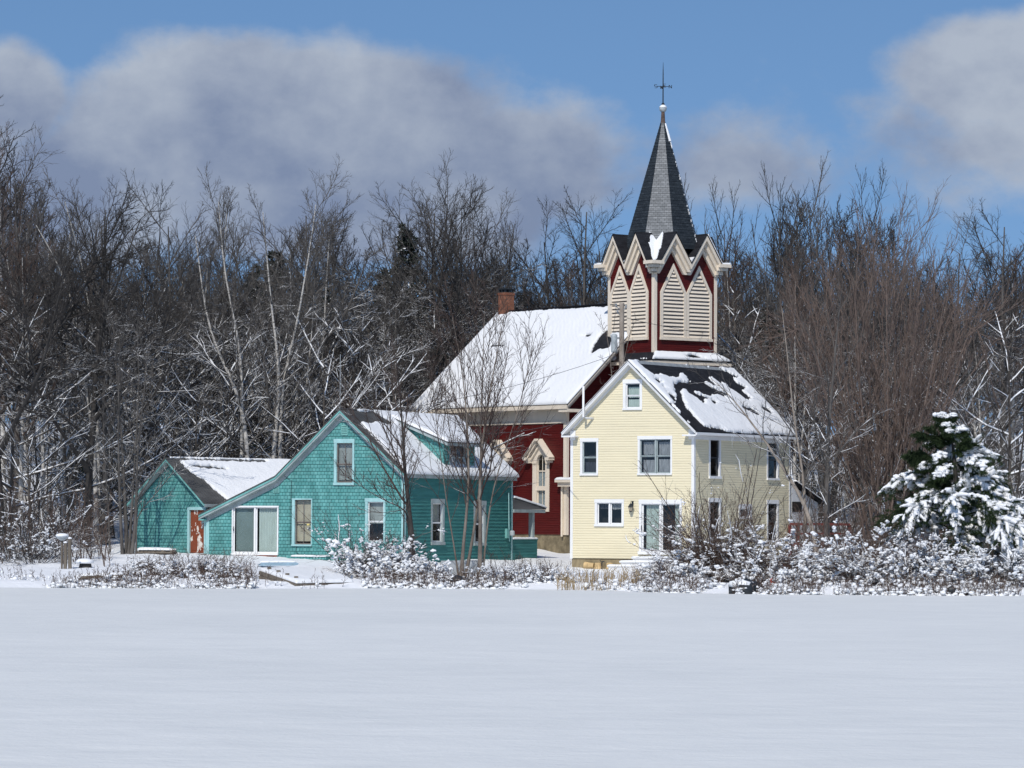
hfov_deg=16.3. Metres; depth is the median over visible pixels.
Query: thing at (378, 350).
bare maple
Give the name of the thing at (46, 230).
woods
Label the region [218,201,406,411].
bare maple
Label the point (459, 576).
boulder
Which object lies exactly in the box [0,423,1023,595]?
snowy ground
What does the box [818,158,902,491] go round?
bare poplar
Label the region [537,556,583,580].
weeds
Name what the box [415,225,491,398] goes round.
birch tree
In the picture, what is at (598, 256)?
bare maple
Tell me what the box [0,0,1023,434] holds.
sky
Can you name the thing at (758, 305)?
bare maple
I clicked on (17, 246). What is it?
bare maple
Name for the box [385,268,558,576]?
birch clump
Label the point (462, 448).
window
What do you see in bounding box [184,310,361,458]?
understorey tree
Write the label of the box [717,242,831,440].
bare maple
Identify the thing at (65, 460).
understorey tree
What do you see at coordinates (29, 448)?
understorey tree
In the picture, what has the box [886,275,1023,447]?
bare maple
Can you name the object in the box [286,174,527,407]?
bare maple
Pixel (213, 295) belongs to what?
bare maple
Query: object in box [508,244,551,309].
birch tree
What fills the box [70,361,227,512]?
understorey tree
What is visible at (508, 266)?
bare poplar
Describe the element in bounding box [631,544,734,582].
dark twiggy bush
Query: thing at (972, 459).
snowy pine
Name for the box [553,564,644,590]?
dry reeds
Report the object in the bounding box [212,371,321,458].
understorey tree
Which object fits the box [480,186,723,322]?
bare maple
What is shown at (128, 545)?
garden tree
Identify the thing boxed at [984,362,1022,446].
birch tree
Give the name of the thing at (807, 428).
understorey tree
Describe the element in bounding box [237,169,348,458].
birch tree
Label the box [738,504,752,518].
window
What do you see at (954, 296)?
bare poplar
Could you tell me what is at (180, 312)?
bare maple
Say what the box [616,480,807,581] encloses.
dark twiggy bush
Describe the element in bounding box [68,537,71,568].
wooden post
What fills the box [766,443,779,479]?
window
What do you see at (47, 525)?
dark thicket
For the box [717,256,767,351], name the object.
birch tree
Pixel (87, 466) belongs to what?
bare maple
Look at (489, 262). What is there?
bare maple
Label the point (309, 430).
understorey tree
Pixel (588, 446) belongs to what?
window
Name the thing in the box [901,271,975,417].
bare poplar
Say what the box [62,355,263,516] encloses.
understorey tree
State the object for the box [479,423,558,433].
overhead wire
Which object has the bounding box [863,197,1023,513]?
bare maple
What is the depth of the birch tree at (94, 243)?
219.75 m
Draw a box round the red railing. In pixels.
[788,523,851,555]
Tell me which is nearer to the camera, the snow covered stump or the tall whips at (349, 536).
the tall whips at (349, 536)
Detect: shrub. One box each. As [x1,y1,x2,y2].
[109,549,185,576]
[144,544,237,578]
[211,547,259,577]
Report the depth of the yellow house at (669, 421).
170.40 m
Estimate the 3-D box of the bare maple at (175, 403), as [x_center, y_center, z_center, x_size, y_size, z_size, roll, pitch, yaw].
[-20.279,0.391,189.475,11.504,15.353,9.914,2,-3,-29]
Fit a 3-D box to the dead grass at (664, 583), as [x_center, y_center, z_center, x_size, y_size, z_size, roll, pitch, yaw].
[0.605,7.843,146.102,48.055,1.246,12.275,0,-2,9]
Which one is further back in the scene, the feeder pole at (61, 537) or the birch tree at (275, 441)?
the birch tree at (275, 441)
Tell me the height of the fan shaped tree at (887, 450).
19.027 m
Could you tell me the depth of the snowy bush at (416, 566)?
150.52 m
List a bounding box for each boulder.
[447,575,471,581]
[728,578,760,593]
[943,585,967,594]
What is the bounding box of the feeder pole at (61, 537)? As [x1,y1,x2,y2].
[56,533,68,568]
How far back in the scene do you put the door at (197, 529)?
173.04 m
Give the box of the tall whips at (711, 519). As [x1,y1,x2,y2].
[633,423,794,568]
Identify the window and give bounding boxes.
[291,498,312,545]
[333,439,354,484]
[364,498,385,543]
[430,499,444,544]
[449,446,466,463]
[473,501,486,545]
[491,440,512,463]
[522,439,554,511]
[579,438,598,475]
[594,499,623,525]
[622,379,642,409]
[637,436,672,474]
[708,498,720,538]
[709,440,721,478]
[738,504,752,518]
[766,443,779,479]
[767,500,778,541]
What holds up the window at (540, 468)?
in the red church
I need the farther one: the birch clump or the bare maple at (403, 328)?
the bare maple at (403, 328)
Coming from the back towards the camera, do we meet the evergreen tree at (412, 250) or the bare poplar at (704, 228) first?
the evergreen tree at (412, 250)
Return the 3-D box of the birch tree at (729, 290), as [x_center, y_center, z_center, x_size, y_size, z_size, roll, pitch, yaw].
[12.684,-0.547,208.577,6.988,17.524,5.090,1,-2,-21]
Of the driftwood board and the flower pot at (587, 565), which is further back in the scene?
the flower pot at (587, 565)
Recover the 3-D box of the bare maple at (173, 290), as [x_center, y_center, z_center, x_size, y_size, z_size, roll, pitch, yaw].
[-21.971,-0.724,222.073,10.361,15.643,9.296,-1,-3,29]
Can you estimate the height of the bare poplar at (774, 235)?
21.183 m
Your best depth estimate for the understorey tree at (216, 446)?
188.08 m
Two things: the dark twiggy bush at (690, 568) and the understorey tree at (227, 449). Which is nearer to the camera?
the dark twiggy bush at (690, 568)
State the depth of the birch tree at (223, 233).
194.24 m
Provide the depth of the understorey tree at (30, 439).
178.11 m
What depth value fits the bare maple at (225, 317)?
191.32 m
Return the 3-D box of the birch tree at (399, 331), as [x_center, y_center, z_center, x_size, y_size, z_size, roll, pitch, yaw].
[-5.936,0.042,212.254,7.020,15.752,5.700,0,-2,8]
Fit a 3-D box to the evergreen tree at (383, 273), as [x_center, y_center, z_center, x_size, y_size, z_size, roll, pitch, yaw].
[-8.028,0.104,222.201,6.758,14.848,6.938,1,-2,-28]
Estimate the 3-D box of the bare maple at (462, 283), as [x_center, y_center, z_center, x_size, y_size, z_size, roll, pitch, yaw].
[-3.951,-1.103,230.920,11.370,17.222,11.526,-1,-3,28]
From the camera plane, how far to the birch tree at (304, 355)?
191.85 m
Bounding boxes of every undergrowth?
[0,374,1023,553]
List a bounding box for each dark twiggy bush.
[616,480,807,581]
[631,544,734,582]
[702,519,826,582]
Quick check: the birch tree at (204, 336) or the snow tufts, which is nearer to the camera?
the snow tufts
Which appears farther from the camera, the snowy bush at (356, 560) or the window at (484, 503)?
the window at (484, 503)
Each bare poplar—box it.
[456,210,551,337]
[681,175,737,347]
[708,174,778,347]
[717,275,756,353]
[718,160,838,391]
[747,252,803,388]
[761,215,804,345]
[764,150,867,507]
[784,195,873,516]
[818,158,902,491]
[818,238,925,538]
[863,219,927,474]
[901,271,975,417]
[925,254,995,476]
[962,261,1023,417]
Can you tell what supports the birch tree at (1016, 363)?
on the snowy ground at (49, 569)
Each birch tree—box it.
[0,118,56,509]
[0,163,151,543]
[0,205,39,426]
[0,239,101,538]
[1,193,119,530]
[2,194,69,501]
[2,238,96,519]
[36,263,143,519]
[67,196,137,393]
[113,224,181,419]
[147,186,297,456]
[151,248,238,456]
[167,162,305,457]
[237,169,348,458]
[241,218,335,458]
[244,259,350,452]
[260,215,360,437]
[360,256,439,411]
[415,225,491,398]
[461,248,511,332]
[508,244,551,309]
[546,259,606,306]
[709,226,767,378]
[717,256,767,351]
[717,262,776,401]
[740,245,848,481]
[817,222,891,505]
[883,291,964,441]
[941,276,1023,466]
[953,243,1023,494]
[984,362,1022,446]
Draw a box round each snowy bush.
[325,520,437,578]
[400,553,452,578]
[760,532,865,581]
[766,560,827,584]
[791,508,952,586]
[850,517,987,585]
[886,534,1023,586]
[930,542,1023,586]
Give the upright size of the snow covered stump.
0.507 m
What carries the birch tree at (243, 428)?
on the snowy ground at (49, 569)
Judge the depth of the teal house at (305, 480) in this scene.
170.68 m
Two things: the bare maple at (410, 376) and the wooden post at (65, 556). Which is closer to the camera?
the wooden post at (65, 556)
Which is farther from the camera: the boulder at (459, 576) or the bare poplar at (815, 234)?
the bare poplar at (815, 234)
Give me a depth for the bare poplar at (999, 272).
216.24 m
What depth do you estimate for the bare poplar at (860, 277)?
190.18 m
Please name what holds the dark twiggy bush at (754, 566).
on the snowy ground at (49, 569)
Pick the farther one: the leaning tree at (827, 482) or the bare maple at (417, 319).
the bare maple at (417, 319)
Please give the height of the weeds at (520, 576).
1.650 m
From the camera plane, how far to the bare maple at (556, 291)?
220.50 m
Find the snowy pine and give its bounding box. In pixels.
[870,411,1023,580]
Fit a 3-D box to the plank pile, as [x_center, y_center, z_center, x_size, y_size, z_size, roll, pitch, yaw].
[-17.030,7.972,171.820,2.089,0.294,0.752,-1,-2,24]
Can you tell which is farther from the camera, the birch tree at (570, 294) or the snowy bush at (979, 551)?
the birch tree at (570, 294)
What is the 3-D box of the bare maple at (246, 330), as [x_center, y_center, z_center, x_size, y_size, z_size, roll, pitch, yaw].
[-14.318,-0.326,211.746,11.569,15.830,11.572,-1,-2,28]
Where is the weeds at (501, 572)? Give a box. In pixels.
[458,548,530,581]
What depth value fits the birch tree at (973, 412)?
187.11 m
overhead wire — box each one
[422,353,617,405]
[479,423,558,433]
[624,317,757,337]
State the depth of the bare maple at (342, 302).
195.37 m
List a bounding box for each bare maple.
[0,96,160,547]
[0,125,177,526]
[0,178,227,547]
[0,198,222,544]
[4,238,148,508]
[31,239,218,509]
[39,249,234,478]
[42,181,256,462]
[71,224,261,457]
[72,170,302,456]
[108,232,273,456]
[140,226,268,448]
[143,207,349,457]
[144,249,220,425]
[181,247,366,454]
[182,234,365,458]
[196,153,437,438]
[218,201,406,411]
[237,199,423,412]
[280,264,442,415]
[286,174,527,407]
[288,301,453,434]
[305,211,474,389]
[320,290,459,411]
[326,189,530,405]
[347,313,430,394]
[399,239,491,380]
[412,197,565,334]
[427,262,539,377]
[462,199,607,320]
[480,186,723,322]
[515,246,607,307]
[532,197,609,307]
[706,232,929,487]
[717,189,885,471]
[717,215,951,536]
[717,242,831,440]
[719,263,829,413]
[721,251,835,439]
[733,194,953,523]
[802,243,969,502]
[830,198,1023,538]
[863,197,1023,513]
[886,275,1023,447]
[929,260,1023,425]
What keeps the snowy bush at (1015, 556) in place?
on the snowy ground at (49, 569)
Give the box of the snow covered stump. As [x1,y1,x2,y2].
[75,558,93,567]
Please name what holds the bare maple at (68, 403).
on the snowy ground at (49, 569)
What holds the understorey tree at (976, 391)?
on the snowy ground at (49, 569)
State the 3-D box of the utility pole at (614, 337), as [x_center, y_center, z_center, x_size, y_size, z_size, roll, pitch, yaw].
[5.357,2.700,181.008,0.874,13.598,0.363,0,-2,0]
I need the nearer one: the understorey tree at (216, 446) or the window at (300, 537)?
the window at (300, 537)
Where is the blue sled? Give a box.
[258,560,298,565]
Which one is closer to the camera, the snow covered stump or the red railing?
the snow covered stump
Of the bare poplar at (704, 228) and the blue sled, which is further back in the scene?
the bare poplar at (704, 228)
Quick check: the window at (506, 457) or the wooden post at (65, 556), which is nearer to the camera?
the wooden post at (65, 556)
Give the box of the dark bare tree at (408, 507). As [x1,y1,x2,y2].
[329,333,434,557]
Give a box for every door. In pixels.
[190,510,203,552]
[231,506,278,554]
[638,500,681,554]
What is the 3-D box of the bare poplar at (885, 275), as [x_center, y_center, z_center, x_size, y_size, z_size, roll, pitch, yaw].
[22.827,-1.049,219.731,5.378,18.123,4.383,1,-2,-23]
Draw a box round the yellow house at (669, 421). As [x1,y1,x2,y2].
[560,359,823,568]
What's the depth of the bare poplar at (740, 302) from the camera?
230.39 m
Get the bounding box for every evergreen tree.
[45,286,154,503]
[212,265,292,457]
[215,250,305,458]
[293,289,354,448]
[359,267,415,407]
[378,222,430,400]
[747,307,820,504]
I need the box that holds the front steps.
[607,556,678,571]
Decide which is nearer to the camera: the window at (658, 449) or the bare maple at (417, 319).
the window at (658, 449)
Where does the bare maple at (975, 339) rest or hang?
on the snowy ground at (49, 569)
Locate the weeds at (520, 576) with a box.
[496,552,561,583]
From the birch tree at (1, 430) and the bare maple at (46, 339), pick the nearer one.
the bare maple at (46, 339)
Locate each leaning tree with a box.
[681,286,844,562]
[730,261,891,548]
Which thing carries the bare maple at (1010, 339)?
on the snowy ground at (49, 569)
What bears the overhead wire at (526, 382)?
attached to the utility pole at (614, 337)
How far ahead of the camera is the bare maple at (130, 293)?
180.11 m
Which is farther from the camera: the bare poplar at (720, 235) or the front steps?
the bare poplar at (720, 235)
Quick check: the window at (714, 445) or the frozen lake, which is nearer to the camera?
the frozen lake
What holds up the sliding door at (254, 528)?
in the teal house at (305, 480)
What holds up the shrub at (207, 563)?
on the snowy ground at (49, 569)
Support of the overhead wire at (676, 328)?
attached to the utility pole at (614, 337)
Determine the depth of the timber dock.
148.84 m
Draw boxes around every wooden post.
[63,541,67,568]
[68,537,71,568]
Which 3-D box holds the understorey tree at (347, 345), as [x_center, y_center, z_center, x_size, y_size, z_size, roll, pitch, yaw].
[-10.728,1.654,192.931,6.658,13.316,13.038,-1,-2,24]
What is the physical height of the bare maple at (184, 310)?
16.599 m
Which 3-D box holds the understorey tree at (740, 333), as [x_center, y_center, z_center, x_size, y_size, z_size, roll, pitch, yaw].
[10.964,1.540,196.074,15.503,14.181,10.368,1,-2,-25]
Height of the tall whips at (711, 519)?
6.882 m
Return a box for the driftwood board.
[81,572,122,578]
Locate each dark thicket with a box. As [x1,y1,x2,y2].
[0,468,123,560]
[0,487,100,565]
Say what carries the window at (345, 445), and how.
in the teal house at (305, 480)
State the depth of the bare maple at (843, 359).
196.28 m
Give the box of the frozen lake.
[0,588,1023,767]
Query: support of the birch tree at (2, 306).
on the snowy ground at (49, 569)
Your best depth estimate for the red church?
192.02 m
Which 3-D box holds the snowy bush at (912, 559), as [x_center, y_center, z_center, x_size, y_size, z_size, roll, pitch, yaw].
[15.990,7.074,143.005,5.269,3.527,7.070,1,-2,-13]
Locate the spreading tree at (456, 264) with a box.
[343,151,546,386]
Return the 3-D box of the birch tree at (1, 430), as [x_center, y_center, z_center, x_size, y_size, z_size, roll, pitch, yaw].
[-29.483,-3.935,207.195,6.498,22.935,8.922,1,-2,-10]
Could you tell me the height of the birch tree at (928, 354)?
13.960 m
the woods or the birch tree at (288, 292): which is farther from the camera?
the woods
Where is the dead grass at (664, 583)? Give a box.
[0,561,1023,595]
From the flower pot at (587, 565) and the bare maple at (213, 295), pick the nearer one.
the flower pot at (587, 565)
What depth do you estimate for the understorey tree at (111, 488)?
186.72 m
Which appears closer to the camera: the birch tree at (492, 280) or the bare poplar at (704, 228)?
the bare poplar at (704, 228)
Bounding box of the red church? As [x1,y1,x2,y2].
[409,69,731,553]
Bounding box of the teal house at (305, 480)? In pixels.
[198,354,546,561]
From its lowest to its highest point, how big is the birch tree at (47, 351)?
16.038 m
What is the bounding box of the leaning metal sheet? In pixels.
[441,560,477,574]
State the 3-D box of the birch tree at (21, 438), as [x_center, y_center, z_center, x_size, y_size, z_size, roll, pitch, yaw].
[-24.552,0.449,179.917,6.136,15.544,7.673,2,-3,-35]
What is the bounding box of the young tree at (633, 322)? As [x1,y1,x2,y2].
[595,313,635,387]
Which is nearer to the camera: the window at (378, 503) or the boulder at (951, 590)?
the boulder at (951, 590)
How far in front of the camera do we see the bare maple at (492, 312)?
218.12 m
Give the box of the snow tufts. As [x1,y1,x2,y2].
[0,571,1023,595]
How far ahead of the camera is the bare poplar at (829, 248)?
214.13 m
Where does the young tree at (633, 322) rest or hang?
on the snowy ground at (49, 569)
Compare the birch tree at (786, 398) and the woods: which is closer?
the birch tree at (786, 398)
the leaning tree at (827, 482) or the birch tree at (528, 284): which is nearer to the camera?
the leaning tree at (827, 482)
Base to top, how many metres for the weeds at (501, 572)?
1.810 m
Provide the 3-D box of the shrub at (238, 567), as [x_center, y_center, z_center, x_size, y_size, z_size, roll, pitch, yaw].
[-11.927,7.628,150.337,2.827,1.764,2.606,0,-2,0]
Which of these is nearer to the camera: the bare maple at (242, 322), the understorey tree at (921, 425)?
the understorey tree at (921, 425)
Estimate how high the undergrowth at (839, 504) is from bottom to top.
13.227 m
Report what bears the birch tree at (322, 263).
on the snowy ground at (49, 569)
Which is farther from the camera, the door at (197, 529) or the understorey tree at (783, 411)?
the understorey tree at (783, 411)
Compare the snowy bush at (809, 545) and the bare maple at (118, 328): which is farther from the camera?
the bare maple at (118, 328)
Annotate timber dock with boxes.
[259,566,352,585]
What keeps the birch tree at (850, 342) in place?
on the snowy ground at (49, 569)
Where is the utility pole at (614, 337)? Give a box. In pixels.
[610,303,626,368]
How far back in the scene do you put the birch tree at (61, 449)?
188.05 m
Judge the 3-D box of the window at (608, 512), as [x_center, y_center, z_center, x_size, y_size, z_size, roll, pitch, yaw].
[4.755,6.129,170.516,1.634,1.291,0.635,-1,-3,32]
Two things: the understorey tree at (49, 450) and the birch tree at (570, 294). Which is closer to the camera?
the understorey tree at (49, 450)
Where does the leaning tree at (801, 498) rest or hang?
on the snowy ground at (49, 569)
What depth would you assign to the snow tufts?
144.63 m
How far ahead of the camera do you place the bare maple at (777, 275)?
219.87 m
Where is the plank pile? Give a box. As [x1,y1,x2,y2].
[137,547,176,553]
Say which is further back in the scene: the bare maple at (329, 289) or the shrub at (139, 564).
the bare maple at (329, 289)
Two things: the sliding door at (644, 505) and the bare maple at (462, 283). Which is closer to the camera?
the sliding door at (644, 505)
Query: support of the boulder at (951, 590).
on the snowy ground at (49, 569)
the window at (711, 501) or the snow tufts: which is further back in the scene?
the window at (711, 501)
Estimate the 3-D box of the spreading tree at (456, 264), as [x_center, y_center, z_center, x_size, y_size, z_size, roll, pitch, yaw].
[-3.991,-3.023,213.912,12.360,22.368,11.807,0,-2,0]
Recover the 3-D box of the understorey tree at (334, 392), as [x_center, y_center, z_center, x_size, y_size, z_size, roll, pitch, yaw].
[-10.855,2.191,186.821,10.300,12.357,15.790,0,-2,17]
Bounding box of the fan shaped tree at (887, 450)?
[736,178,1023,556]
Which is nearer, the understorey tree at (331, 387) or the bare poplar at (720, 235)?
the understorey tree at (331, 387)
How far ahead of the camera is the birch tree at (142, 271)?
214.72 m
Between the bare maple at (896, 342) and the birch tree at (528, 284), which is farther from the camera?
the birch tree at (528, 284)
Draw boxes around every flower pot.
[583,562,594,568]
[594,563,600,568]
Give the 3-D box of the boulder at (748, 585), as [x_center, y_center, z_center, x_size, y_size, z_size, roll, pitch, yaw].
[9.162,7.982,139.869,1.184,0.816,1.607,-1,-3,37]
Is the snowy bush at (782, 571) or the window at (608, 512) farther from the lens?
the window at (608, 512)
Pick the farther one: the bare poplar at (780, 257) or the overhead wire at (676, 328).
the bare poplar at (780, 257)
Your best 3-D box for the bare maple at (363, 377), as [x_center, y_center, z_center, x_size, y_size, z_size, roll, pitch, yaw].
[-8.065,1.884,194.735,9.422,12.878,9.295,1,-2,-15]
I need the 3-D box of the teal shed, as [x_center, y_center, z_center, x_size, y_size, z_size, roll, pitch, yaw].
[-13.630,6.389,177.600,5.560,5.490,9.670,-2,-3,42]
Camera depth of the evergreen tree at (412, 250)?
226.24 m
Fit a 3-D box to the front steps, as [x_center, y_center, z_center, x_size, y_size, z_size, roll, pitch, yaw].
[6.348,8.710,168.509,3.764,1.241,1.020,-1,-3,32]
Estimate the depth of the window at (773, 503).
175.04 m
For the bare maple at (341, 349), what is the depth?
196.12 m
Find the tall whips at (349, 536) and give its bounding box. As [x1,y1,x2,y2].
[289,499,445,574]
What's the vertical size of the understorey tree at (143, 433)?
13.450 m
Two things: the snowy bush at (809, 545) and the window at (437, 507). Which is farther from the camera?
the window at (437, 507)
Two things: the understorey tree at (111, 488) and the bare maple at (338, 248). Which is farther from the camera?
the bare maple at (338, 248)
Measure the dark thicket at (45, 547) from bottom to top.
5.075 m
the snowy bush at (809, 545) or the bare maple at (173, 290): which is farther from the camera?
the bare maple at (173, 290)
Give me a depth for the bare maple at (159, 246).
195.88 m
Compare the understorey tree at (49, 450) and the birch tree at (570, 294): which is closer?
the understorey tree at (49, 450)
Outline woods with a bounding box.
[0,146,1023,482]
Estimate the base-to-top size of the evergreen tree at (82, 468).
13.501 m
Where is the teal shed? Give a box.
[127,456,289,554]
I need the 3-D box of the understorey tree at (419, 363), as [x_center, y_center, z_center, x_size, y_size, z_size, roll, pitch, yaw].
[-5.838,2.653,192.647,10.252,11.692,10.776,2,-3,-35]
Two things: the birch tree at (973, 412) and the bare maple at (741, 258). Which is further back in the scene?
the bare maple at (741, 258)
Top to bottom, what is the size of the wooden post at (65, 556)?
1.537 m
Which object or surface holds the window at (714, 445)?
in the yellow house at (669, 421)
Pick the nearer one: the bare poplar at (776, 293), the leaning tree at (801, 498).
the leaning tree at (801, 498)
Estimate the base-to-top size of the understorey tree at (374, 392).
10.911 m
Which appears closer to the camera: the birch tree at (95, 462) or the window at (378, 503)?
the window at (378, 503)
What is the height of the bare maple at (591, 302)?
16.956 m
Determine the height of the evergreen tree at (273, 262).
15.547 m
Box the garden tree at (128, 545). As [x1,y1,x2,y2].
[89,295,227,553]
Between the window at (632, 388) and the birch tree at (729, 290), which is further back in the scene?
the birch tree at (729, 290)
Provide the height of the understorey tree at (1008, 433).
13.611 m
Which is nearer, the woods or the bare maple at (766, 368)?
the bare maple at (766, 368)
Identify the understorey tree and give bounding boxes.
[0,280,187,545]
[0,311,158,530]
[0,358,109,525]
[0,379,141,538]
[1,289,266,506]
[40,340,239,538]
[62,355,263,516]
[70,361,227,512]
[73,342,267,500]
[95,315,307,480]
[120,324,272,499]
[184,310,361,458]
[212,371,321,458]
[213,328,359,458]
[223,312,392,458]
[248,297,392,453]
[260,351,418,458]
[285,339,463,458]
[310,327,535,454]
[717,285,842,459]
[737,347,871,476]
[760,334,883,531]
[841,293,1023,534]
[845,363,1019,531]
[927,343,1023,518]
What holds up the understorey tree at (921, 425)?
on the snowy ground at (49, 569)
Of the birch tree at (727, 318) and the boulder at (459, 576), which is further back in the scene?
the birch tree at (727, 318)
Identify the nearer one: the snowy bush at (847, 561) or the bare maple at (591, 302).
the snowy bush at (847, 561)
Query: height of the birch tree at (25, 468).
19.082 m
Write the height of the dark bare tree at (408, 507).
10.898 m
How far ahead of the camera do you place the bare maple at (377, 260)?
227.16 m

